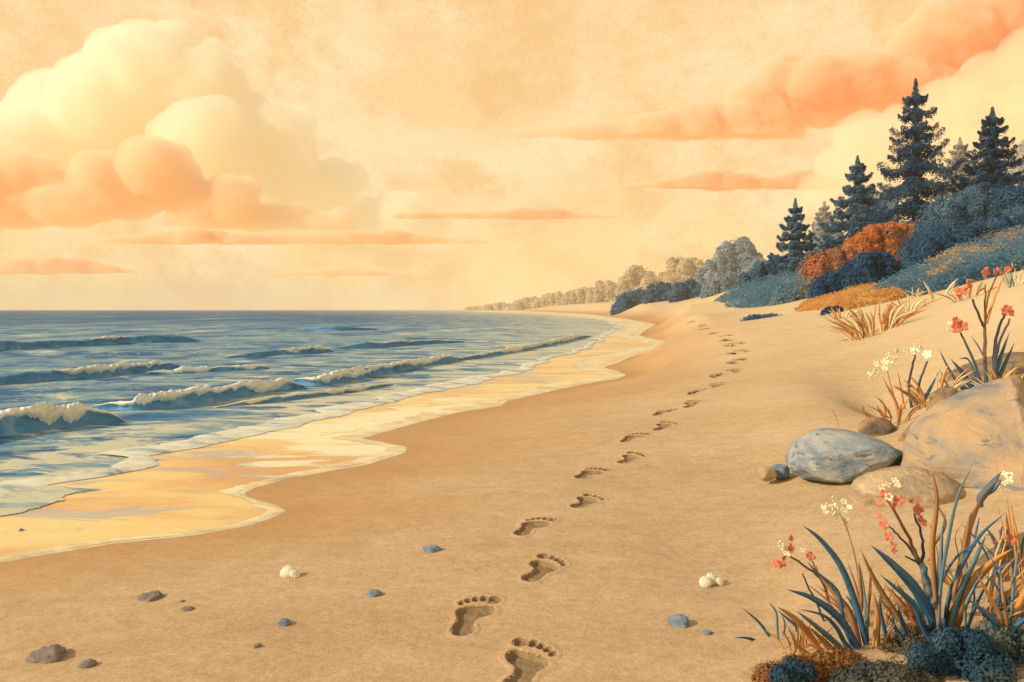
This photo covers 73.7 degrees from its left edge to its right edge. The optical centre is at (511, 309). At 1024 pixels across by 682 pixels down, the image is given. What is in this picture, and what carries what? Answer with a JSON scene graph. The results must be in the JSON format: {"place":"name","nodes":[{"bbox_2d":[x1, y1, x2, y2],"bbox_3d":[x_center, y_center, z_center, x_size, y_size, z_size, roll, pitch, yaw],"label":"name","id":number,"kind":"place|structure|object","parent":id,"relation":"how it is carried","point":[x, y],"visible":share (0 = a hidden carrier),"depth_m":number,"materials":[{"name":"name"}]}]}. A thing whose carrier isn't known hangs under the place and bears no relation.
{"place":"outdoors","nodes":[
{"label":"outdoors","id":0,"kind":"place"},
{"bbox_2d":[0,310,617,480],"bbox_3d":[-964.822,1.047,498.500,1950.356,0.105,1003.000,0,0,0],"label":"sea","id":1,"kind":"structure","parent":0,"point":[221,335],"depth_m":14.91,"materials":[{"name":"liquid"}]},
{"bbox_2d":[0,402,125,436],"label":"breaking wave","id":2,"kind":"object","parent":1,"relation":"on","point":[40,416],"visible":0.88,"depth_m":6.08,"materials":[{"name":"liquid"}]},
{"bbox_2d":[0,360,180,384],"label":"breaking wave","id":3,"kind":"object","parent":1,"relation":"on","point":[100,370],"visible":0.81,"depth_m":10.61,"materials":[{"name":"liquid"}]},
{"bbox_2d":[0,335,199,350],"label":"breaking wave","id":4,"kind":"object","parent":1,"relation":"on","point":[46,344],"visible":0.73,"depth_m":19.76,"materials":[{"name":"liquid"}]},
{"bbox_2d":[91,377,303,410],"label":"breaking wave","id":5,"kind":"object","parent":1,"relation":"on","point":[191,396],"visible":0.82,"depth_m":7.62,"materials":[{"name":"liquid"}]},
{"bbox_2d":[142,365,267,374],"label":"breaking wave","id":6,"kind":"object","parent":1,"relation":"on","point":[184,369],"visible":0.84,"depth_m":11.41,"materials":[{"name":"liquid"}]},
{"bbox_2d":[226,345,334,357],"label":"breaking wave","id":7,"kind":"object","parent":1,"relation":"on","point":[303,350],"visible":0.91,"depth_m":16.03,"materials":[{"name":"liquid"}]},
{"bbox_2d":[214,383,393,407],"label":"breaking wave","id":8,"kind":"object","parent":1,"relation":"on","point":[277,398],"visible":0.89,"depth_m":8.22,"materials":[{"name":"liquid"}]},
{"bbox_2d":[0,310,625,497],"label":"shore foam","id":9,"kind":"object","parent":1,"relation":"on","point":[140,458],"visible":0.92,"depth_m":6.01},
{"bbox_2d":[304,326,376,330],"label":"breaking wave","id":10,"kind":"object","parent":1,"relation":"on","point":[338,328],"visible":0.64,"depth_m":33.52,"materials":[{"name":"liquid"}]},
{"bbox_2d":[292,355,463,385],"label":"breaking wave","id":11,"kind":"object","parent":1,"relation":"on","point":[347,374],"visible":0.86,"depth_m":10.72,"materials":[{"name":"liquid"}]},
{"bbox_2d":[334,339,463,348],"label":"breaking wave","id":12,"kind":"object","parent":1,"relation":"on","point":[370,345],"visible":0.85,"depth_m":19.45,"materials":[{"name":"liquid"}]},
{"bbox_2d":[460,334,589,359],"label":"breaking wave","id":13,"kind":"object","parent":1,"relation":"on","point":[507,350],"visible":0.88,"depth_m":17.98,"materials":[{"name":"liquid"}]},
{"bbox_2d":[0,211,1023,681],"bbox_3d":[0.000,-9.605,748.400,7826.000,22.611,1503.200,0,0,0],"label":"ground","id":14,"kind":"structure","parent":0,"point":[670,523],"depth_m":3.03,"materials":[{"name":"sand"}]},
{"bbox_2d":[25,643,65,663],"bbox_3d":[-1.414,1.057,2.084,0.109,0.060,0.088,0,0,0],"label":"pebble","id":15,"kind":"object","parent":14,"relation":"on","point":[56,652],"visible":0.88,"depth_m":2.06,"materials":[{"name":"stone"}]},
{"bbox_2d":[78,659,96,668],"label":"pebble","id":16,"kind":"object","parent":14,"relation":"on","point":[87,663],"visible":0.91,"depth_m":2.01,"materials":[{"name":"stone"}]},
{"bbox_2d":[137,590,163,600],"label":"pebble","id":17,"kind":"object","parent":14,"relation":"on","point":[153,595],"visible":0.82,"depth_m":2.52,"materials":[{"name":"stone"}]},
{"bbox_2d":[279,565,299,577],"bbox_3d":[-0.886,1.049,2.727,0.086,0.041,0.047,0,0,11],"label":"shell","id":18,"kind":"object","parent":14,"relation":"on","point":[287,571],"visible":1,"depth_m":2.71},
{"bbox_2d":[0,310,663,557],"bbox_3d":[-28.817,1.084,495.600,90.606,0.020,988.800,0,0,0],"label":"wet sand","id":19,"kind":"structure","parent":14,"relation":"on","point":[175,492],"depth_m":4.55,"materials":[{"name":"sand"}]},
{"bbox_2d":[0,485,100,515],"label":"backwash","id":20,"kind":"object","parent":19,"relation":"on","point":[28,498],"visible":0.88,"depth_m":3.96,"materials":[{"name":"liquid"}]},
{"bbox_2d":[0,310,664,562],"bbox_3d":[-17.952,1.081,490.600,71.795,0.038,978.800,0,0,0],"label":"wash line","id":21,"kind":"object","parent":19,"relation":"on","point":[593,363],"visible":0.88,"depth_m":5.91,"materials":[{"name":"liquid"}]},
{"bbox_2d":[445,592,506,639],"bbox_3d":[-0.130,1.054,2.336,0.216,0.027,0.368,0,0,12],"label":"footprint","id":22,"kind":"object","parent":14,"relation":"on","point":[466,612],"visible":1,"depth_m":2.38},
{"bbox_2d":[481,302,510,309],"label":"broadleaf tree","id":23,"kind":"object","parent":14,"relation":"on","point":[498,306],"visible":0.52,"depth_m":792.05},
{"bbox_2d":[505,295,540,309],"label":"broadleaf tree","id":24,"kind":"object","parent":14,"relation":"on","point":[523,303],"visible":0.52,"depth_m":716.04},
{"bbox_2d":[497,635,562,681],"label":"footprint","id":25,"kind":"object","parent":14,"relation":"on","point":[523,665],"visible":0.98,"depth_m":2.07},
{"bbox_2d":[510,516,561,537],"bbox_3d":[0.105,1.039,3.250,0.220,0.026,0.368,0,0,27],"label":"footprint","id":26,"kind":"object","parent":14,"relation":"on","point":[531,526],"visible":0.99,"depth_m":3.29},
{"bbox_2d":[517,552,571,584],"bbox_3d":[0.115,1.048,2.743,0.216,0.025,0.368,0,0,26],"label":"footprint","id":27,"kind":"object","parent":14,"relation":"on","point":[552,564],"visible":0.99,"depth_m":2.78},
{"bbox_2d":[530,291,563,308],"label":"broadleaf tree","id":28,"kind":"object","parent":14,"relation":"on","point":[549,299],"visible":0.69,"depth_m":617.47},
{"bbox_2d":[560,287,593,304],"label":"broadleaf tree","id":29,"kind":"object","parent":14,"relation":"on","point":[577,296],"visible":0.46,"depth_m":535.82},
{"bbox_2d":[566,493,609,508],"bbox_3d":[0.392,1.040,3.678,0.220,0.023,0.372,0,0,32],"label":"footprint","id":30,"kind":"object","parent":14,"relation":"on","point":[582,500],"visible":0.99,"depth_m":3.71},
{"bbox_2d":[571,467,613,479],"bbox_3d":[0.495,1.036,4.282,0.228,0.026,0.384,0,0,34],"label":"footprint","id":31,"kind":"object","parent":14,"relation":"on","point":[588,473],"visible":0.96,"depth_m":4.33},
{"bbox_2d":[585,280,617,302],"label":"broadleaf tree","id":32,"kind":"object","parent":14,"relation":"on","point":[601,291],"visible":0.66,"depth_m":475.33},
{"bbox_2d":[610,287,645,314],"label":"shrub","id":33,"kind":"object","parent":14,"relation":"on","point":[627,300],"visible":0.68,"depth_m":109.26,"materials":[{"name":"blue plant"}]},
{"bbox_2d":[614,451,649,464],"bbox_3d":[0.797,1.016,4.646,0.232,0.037,0.392,0,0,34],"label":"footprint","id":34,"kind":"object","parent":14,"relation":"on","point":[631,456],"visible":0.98,"depth_m":4.70},
{"bbox_2d":[610,264,654,300],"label":"broadleaf tree","id":35,"kind":"object","parent":14,"relation":"on","point":[631,277],"visible":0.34,"depth_m":417.03,"materials":[{"name":"plant"}]},
{"bbox_2d":[617,432,652,442],"bbox_3d":[0.930,0.987,5.226,0.240,0.048,0.408,0,0,36],"label":"footprint","id":36,"kind":"object","parent":14,"relation":"on","point":[628,437],"visible":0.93,"depth_m":5.28},
{"bbox_2d":[633,271,664,290],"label":"broadleaf tree","id":37,"kind":"object","parent":14,"relation":"on","point":[648,280],"visible":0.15,"depth_m":395.91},
{"bbox_2d":[641,281,672,303],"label":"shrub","id":38,"kind":"object","parent":14,"relation":"on","point":[657,292],"visible":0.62,"depth_m":103.33,"materials":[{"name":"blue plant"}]},
{"bbox_2d":[650,421,680,430],"bbox_3d":[1.228,0.952,5.546,0.245,0.048,0.413,0,0,34],"label":"footprint","id":39,"kind":"object","parent":14,"relation":"on","point":[665,426],"visible":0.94,"depth_m":5.59},
{"bbox_2d":[650,408,680,415],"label":"footprint","id":40,"kind":"object","parent":14,"relation":"on","point":[661,412],"visible":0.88,"depth_m":6.18},
{"bbox_2d":[667,614,688,627],"bbox_3d":[0.554,1.043,2.273,0.067,0.053,0.060,0,0,27],"label":"pebble","id":41,"kind":"object","parent":14,"relation":"on","point":[679,620],"visible":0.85,"depth_m":2.26,"materials":[{"name":"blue stone"}]},
{"bbox_2d":[662,256,704,282],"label":"broadleaf tree","id":42,"kind":"object","parent":14,"relation":"on","point":[678,269],"visible":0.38,"depth_m":377.53,"materials":[{"name":"plant"}]},
{"bbox_2d":[667,278,701,302],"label":"broadleaf tree","id":43,"kind":"object","parent":14,"relation":"on","point":[687,289],"visible":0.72,"depth_m":97.02,"materials":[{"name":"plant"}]},
{"bbox_2d":[680,399,705,407],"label":"footprint","id":44,"kind":"object","parent":14,"relation":"on","point":[692,403],"visible":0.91,"depth_m":6.43},
{"bbox_2d":[693,259,729,284],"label":"broadleaf tree","id":45,"kind":"object","parent":14,"relation":"on","point":[710,268],"visible":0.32,"depth_m":178.91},
{"bbox_2d":[699,572,723,587],"bbox_3d":[0.760,1.034,2.607,0.102,0.043,0.043,0,0,-21],"label":"shell","id":46,"kind":"object","parent":14,"relation":"on","point":[708,580],"visible":1,"depth_m":2.60},
{"bbox_2d":[700,270,737,298],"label":"broadleaf tree","id":47,"kind":"object","parent":14,"relation":"on","point":[717,283],"visible":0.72,"depth_m":91.46,"materials":[{"name":"plant"}]},
{"bbox_2d":[711,236,763,281],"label":"broadleaf tree","id":48,"kind":"object","parent":14,"relation":"on","point":[737,255],"visible":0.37,"depth_m":187.77,"materials":[{"name":"plant"}]},
{"bbox_2d":[742,256,766,273],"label":"broadleaf tree","id":49,"kind":"object","parent":14,"relation":"on","point":[748,265],"visible":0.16,"depth_m":179.79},
{"bbox_2d":[736,260,775,288],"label":"bush","id":50,"kind":"object","parent":14,"relation":"on","point":[758,270],"visible":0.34,"depth_m":47.52,"materials":[{"name":"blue plant"}]},
{"bbox_2d":[740,313,782,320],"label":"shrub","id":51,"kind":"object","parent":14,"relation":"on","point":[752,317],"visible":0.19,"depth_m":17.45,"materials":[{"name":"blue plant"}]},
{"bbox_2d":[713,264,815,307],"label":"ground cover","id":52,"kind":"object","parent":14,"relation":"on","point":[776,288],"visible":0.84,"depth_m":31.52,"materials":[{"name":"plant"}]},
{"bbox_2d":[736,603,796,649],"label":"grass sprig","id":53,"kind":"object","parent":14,"relation":"on","point":[793,623],"depth_m":2.15,"materials":[{"name":"blue plant"}]},
{"bbox_2d":[758,466,776,481],"bbox_3d":[1.476,0.951,3.950,0.109,0.094,0.098,0,0,0],"label":"stone","id":54,"kind":"object","parent":14,"relation":"on","point":[767,473],"visible":1,"depth_m":3.92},
{"bbox_2d":[771,464,789,479],"bbox_3d":[1.571,0.958,4.006,0.104,0.095,0.104,0,0,42],"label":"stone","id":55,"kind":"object","parent":14,"relation":"on","point":[782,471],"visible":0.69,"depth_m":3.97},
{"bbox_2d":[757,198,825,282],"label":"spruce tree","id":56,"kind":"object","parent":14,"relation":"on","point":[795,255],"visible":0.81,"depth_m":43.46,"materials":[{"name":"blue plant"}]},
{"bbox_2d":[768,655,818,681],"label":"shrub","id":57,"kind":"object","parent":14,"relation":"on","point":[796,671],"visible":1,"depth_m":1.79,"materials":[{"name":"blue plant"}]},
{"bbox_2d":[765,619,832,651],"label":"grass tuft","id":58,"kind":"object","parent":14,"relation":"on","point":[800,641],"visible":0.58,"depth_m":2.05,"materials":[{"name":"orange plant"}]},
{"bbox_2d":[771,534,830,620],"bbox_3d":[0.940,0.902,2.164,0.299,0.408,0.051,0,0,-30],"label":"flowering sprig","id":59,"kind":"object","parent":14,"relation":"on","point":[790,548],"visible":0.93,"depth_m":2.14,"materials":[{"name":"pink plant"}]},
{"bbox_2d":[750,645,866,681],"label":"cushion plant","id":60,"kind":"object","parent":14,"relation":"on","point":[823,662],"visible":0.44,"depth_m":1.89,"materials":[{"name":"orange plant"}]},
{"bbox_2d":[804,201,837,253],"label":"spruce tree","id":61,"kind":"object","parent":14,"relation":"on","point":[824,214],"visible":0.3,"depth_m":114.20,"materials":[{"name":"grey plant"}]},
{"bbox_2d":[809,231,843,251],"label":"bush","id":62,"kind":"object","parent":14,"relation":"on","point":[832,236],"visible":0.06,"depth_m":59.59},
{"bbox_2d":[793,246,861,300],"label":"bush","id":63,"kind":"object","parent":14,"relation":"on","point":[827,261],"visible":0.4,"depth_m":26.70,"materials":[{"name":"orange plant"}]},
{"bbox_2d":[820,305,843,314],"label":"shrub","id":64,"kind":"object","parent":14,"relation":"on","point":[825,310],"visible":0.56,"depth_m":12.96,"materials":[{"name":"blue plant"}]},
{"bbox_2d":[777,526,895,652],"bbox_3d":[0.923,0.859,1.968,0.456,0.527,0.177,0,0,-17],"label":"blade plant","id":65,"kind":"object","parent":14,"relation":"on","point":[851,629],"visible":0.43,"depth_m":1.99,"materials":[{"name":"blue plant"}]},
{"bbox_2d":[806,268,867,299],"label":"bush","id":66,"kind":"object","parent":14,"relation":"on","point":[837,280],"visible":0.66,"depth_m":21.31,"materials":[{"name":"blue plant"}]},
{"bbox_2d":[821,495,857,577],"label":"flowering sprig","id":67,"kind":"object","parent":14,"relation":"on","point":[844,509],"visible":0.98,"depth_m":2.33,"materials":[{"name":"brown plant"}]},
{"bbox_2d":[816,307,865,319],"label":"grass tuft","id":68,"kind":"object","parent":14,"relation":"on","point":[833,312],"visible":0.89,"depth_m":11.62,"materials":[{"name":"orange plant"}]},
{"bbox_2d":[785,428,903,482],"bbox_3d":[1.877,0.851,3.900,0.634,0.336,0.507,0,0,0],"label":"rock","id":69,"kind":"object","parent":14,"relation":"on","point":[831,455],"visible":0.81,"depth_m":3.71,"materials":[{"name":"stone"}]},
{"bbox_2d":[794,282,905,311],"bbox_3d":[8.457,-0.374,17.073,2.485,0.903,9.184,0,0,21],"label":"dry grass cover","id":70,"kind":"object","parent":14,"relation":"on","point":[851,297],"visible":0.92,"depth_m":14.91,"materials":[{"name":"plant"}]},
{"bbox_2d":[810,155,897,251],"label":"spruce tree","id":71,"kind":"object","parent":14,"relation":"on","point":[857,220],"visible":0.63,"depth_m":45.45,"materials":[{"name":"blue plant"}]},
{"bbox_2d":[808,562,914,626],"bbox_3d":[1.108,0.902,2.123,0.337,0.224,0.134,0,0,0],"label":"grass tuft","id":72,"kind":"object","parent":14,"relation":"on","point":[867,608],"visible":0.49,"depth_m":2.13,"materials":[{"name":"brown plant"}]},
{"bbox_2d":[816,300,927,340],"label":"grass tuft","id":73,"kind":"object","parent":14,"relation":"on","point":[862,324],"visible":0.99,"depth_m":9.03,"materials":[{"name":"beige plant"}]},
{"bbox_2d":[838,249,913,284],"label":"bush","id":74,"kind":"object","parent":14,"relation":"on","point":[876,266],"visible":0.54,"depth_m":22.57,"materials":[{"name":"blue plant"}]},
{"bbox_2d":[858,417,895,436],"bbox_3d":[2.431,0.820,4.549,0.222,0.218,0.239,0,0,29],"label":"rock","id":75,"kind":"object","parent":14,"relation":"on","point":[875,426],"visible":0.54,"depth_m":4.48,"materials":[{"name":"stone"}]},
{"bbox_2d":[842,221,920,261],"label":"bush","id":76,"kind":"object","parent":14,"relation":"on","point":[880,237],"visible":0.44,"depth_m":30.39,"materials":[{"name":"orange plant"}]},
{"bbox_2d":[821,657,945,681],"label":"cushion plant","id":77,"kind":"object","parent":14,"relation":"on","point":[877,671],"visible":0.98,"depth_m":1.76,"materials":[{"name":"grey plant"}]},
{"bbox_2d":[832,343,939,422],"bbox_3d":[2.651,0.547,4.776,0.784,0.627,0.225,0,0,-7],"label":"flowering sprig","id":78,"kind":"object","parent":14,"relation":"on","point":[915,350],"visible":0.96,"depth_m":4.78,"materials":[{"name":"brown plant"}]},
{"bbox_2d":[859,400,925,424],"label":"grass tuft","id":79,"kind":"object","parent":14,"relation":"on","point":[899,413],"visible":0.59,"depth_m":4.58,"materials":[{"name":"orange plant"}]},
{"bbox_2d":[876,477,932,603],"bbox_3d":[1.198,0.732,2.044,0.271,0.470,0.098,0,0,-15],"label":"flowering sprig","id":80,"kind":"object","parent":14,"relation":"on","point":[899,500],"visible":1,"depth_m":2.04,"materials":[{"name":"red plant"}]},
{"bbox_2d":[848,466,965,508],"bbox_3d":[1.947,0.920,3.350,0.544,0.299,0.381,0,0,0],"label":"rock","id":81,"kind":"object","parent":14,"relation":"on","point":[915,481],"visible":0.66,"depth_m":3.27,"materials":[{"name":"stone"}]},
{"bbox_2d":[886,294,938,312],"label":"grass tuft","id":82,"kind":"object","parent":14,"relation":"on","point":[918,304],"visible":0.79,"depth_m":10.16,"materials":[{"name":"beige plant"}]},
{"bbox_2d":[858,78,969,224],"bbox_3d":[23.300,-8.420,40.088,6.089,10.308,5.788,0,0,-26],"label":"spruce tree","id":83,"kind":"object","parent":14,"relation":"on","point":[915,187],"visible":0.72,"depth_m":39.62,"materials":[{"name":"blue plant"}]},
{"bbox_2d":[867,619,963,659],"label":"cushion plant","id":84,"kind":"object","parent":14,"relation":"on","point":[913,636],"visible":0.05,"depth_m":1.97,"materials":[{"name":"brown plant"}]},
{"bbox_2d":[906,278,957,300],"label":"grass tuft","id":85,"kind":"object","parent":14,"relation":"on","point":[951,286],"visible":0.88,"depth_m":10.62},
{"bbox_2d":[894,364,974,409],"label":"grass tuft","id":86,"kind":"object","parent":14,"relation":"on","point":[916,400],"visible":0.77,"depth_m":4.68,"materials":[{"name":"orange plant"}]},
{"bbox_2d":[860,464,1023,643],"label":"agave plant","id":87,"kind":"object","parent":14,"relation":"on","point":[921,611],"visible":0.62,"depth_m":1.96,"materials":[{"name":"blue plant"}]},
{"bbox_2d":[860,204,1023,296],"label":"ground cover","id":88,"kind":"object","parent":14,"relation":"on","point":[1014,254],"visible":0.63,"depth_m":13.86,"materials":[{"name":"plant"}]},
{"bbox_2d":[926,386,958,410],"bbox_3d":[2.918,0.710,4.600,0.259,0.396,0.207,0,0,0],"label":"rock","id":89,"kind":"object","parent":14,"relation":"on","point":[942,393],"visible":0.23,"depth_m":4.56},
{"bbox_2d":[928,137,974,205],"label":"spruce tree","id":90,"kind":"object","parent":14,"relation":"on","point":[961,148],"visible":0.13,"depth_m":109.23,"materials":[{"name":"grey plant"}]},
{"bbox_2d":[887,211,1023,269],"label":"bush","id":91,"kind":"object","parent":14,"relation":"on","point":[926,245],"visible":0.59,"depth_m":24.60,"materials":[{"name":"blue plant"}]},
{"bbox_2d":[912,184,1003,242],"bbox_3d":[19.358,-3.419,30.030,3.572,4.129,2.410,0,0,0],"label":"bush","id":92,"kind":"object","parent":14,"relation":"on","point":[973,202],"visible":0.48,"depth_m":29.42,"materials":[{"name":"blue plant"}]},
{"bbox_2d":[900,375,1023,490],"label":"boulder","id":93,"kind":"object","parent":14,"relation":"on","point":[980,428],"visible":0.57,"depth_m":3.40,"materials":[{"name":"stone"}]},
{"bbox_2d":[903,625,1023,681],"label":"shrub","id":94,"kind":"object","parent":14,"relation":"on","point":[975,654],"visible":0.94,"depth_m":1.80,"materials":[{"name":"blue plant"}]},
{"bbox_2d":[935,281,997,302],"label":"grass tuft","id":95,"kind":"object","parent":14,"relation":"on","point":[977,292],"visible":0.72,"depth_m":9.37,"materials":[{"name":"beige plant"}]},
{"bbox_2d":[927,528,1023,604],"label":"grass tuft","id":96,"kind":"object","parent":14,"relation":"on","point":[946,582],"visible":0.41,"depth_m":2.19,"materials":[{"name":"orange plant"}]},
{"bbox_2d":[940,262,1017,390],"bbox_3d":[3.210,0.187,4.654,0.574,1.028,0.306,0,0,0],"label":"flowering plant","id":97,"kind":"object","parent":14,"relation":"on","point":[959,326],"visible":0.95,"depth_m":4.72,"materials":[{"name":"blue plant"}]},
{"bbox_2d":[938,351,1023,383],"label":"boulder","id":98,"kind":"object","parent":14,"relation":"on","point":[1019,364],"visible":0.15,"depth_m":5.10,"materials":[{"name":"stone"}]},
{"bbox_2d":[959,471,1013,582],"bbox_3d":[1.581,0.782,2.272,0.185,0.509,0.119,0,0,0],"label":"flowering sprig","id":99,"kind":"object","parent":14,"relation":"on","point":[988,489],"visible":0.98,"depth_m":2.27,"materials":[{"name":"blue plant"}]},
{"bbox_2d":[950,107,1023,198],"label":"spruce tree","id":100,"kind":"object","parent":14,"relation":"on","point":[993,171],"visible":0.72,"depth_m":37.55,"materials":[{"name":"blue plant"}]},
{"bbox_2d":[962,497,1023,580],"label":"grass tuft","id":101,"kind":"object","parent":14,"relation":"on","point":[1012,530],"visible":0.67,"depth_m":2.35,"materials":[{"name":"brown plant"}]},
{"bbox_2d":[967,367,1023,385],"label":"grass tuft","id":102,"kind":"object","parent":14,"relation":"on","point":[995,377],"visible":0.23,"depth_m":4.58,"materials":[{"name":"orange plant"}]},
{"bbox_2d":[968,544,1023,653],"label":"blade plant","id":103,"kind":"object","parent":14,"relation":"on","point":[1018,602],"visible":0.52,"depth_m":1.88,"materials":[{"name":"orange plant"}]},
{"bbox_2d":[972,591,1023,662],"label":"shrub","id":104,"kind":"object","parent":14,"relation":"on","point":[1015,643],"visible":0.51,"depth_m":1.86,"materials":[{"name":"grey plant"}]},
{"bbox_2d":[976,532,1023,567],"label":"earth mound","id":105,"kind":"object","parent":14,"relation":"on","point":[981,560],"visible":0.09,"depth_m":2.46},
{"bbox_2d":[986,527,1016,576],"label":"flowering sprig","id":106,"kind":"object","parent":14,"relation":"on","point":[1011,539],"visible":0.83,"depth_m":2.31,"materials":[{"name":"pink plant"}]},
{"bbox_2d":[983,179,1023,215],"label":"bush","id":107,"kind":"object","parent":14,"relation":"on","point":[1006,197],"visible":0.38,"depth_m":31.91,"materials":[{"name":"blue plant"}]},
{"bbox_2d":[1000,269,1023,288],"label":"grass tuft","id":108,"kind":"object","parent":14,"relation":"on","point":[1010,281],"visible":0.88,"depth_m":9.02,"materials":[{"name":"beige plant"}]},
{"bbox_2d":[1008,141,1023,185],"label":"spruce tree","id":109,"kind":"object","parent":14,"relation":"on","point":[1020,152],"visible":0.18,"depth_m":74.17,"materials":[{"name":"plant"}]},
{"bbox_2d":[0,0,1023,309],"label":"sky","id":110,"kind":"structure","parent":0,"point":[155,154],"materials":[{"name":"orange"}]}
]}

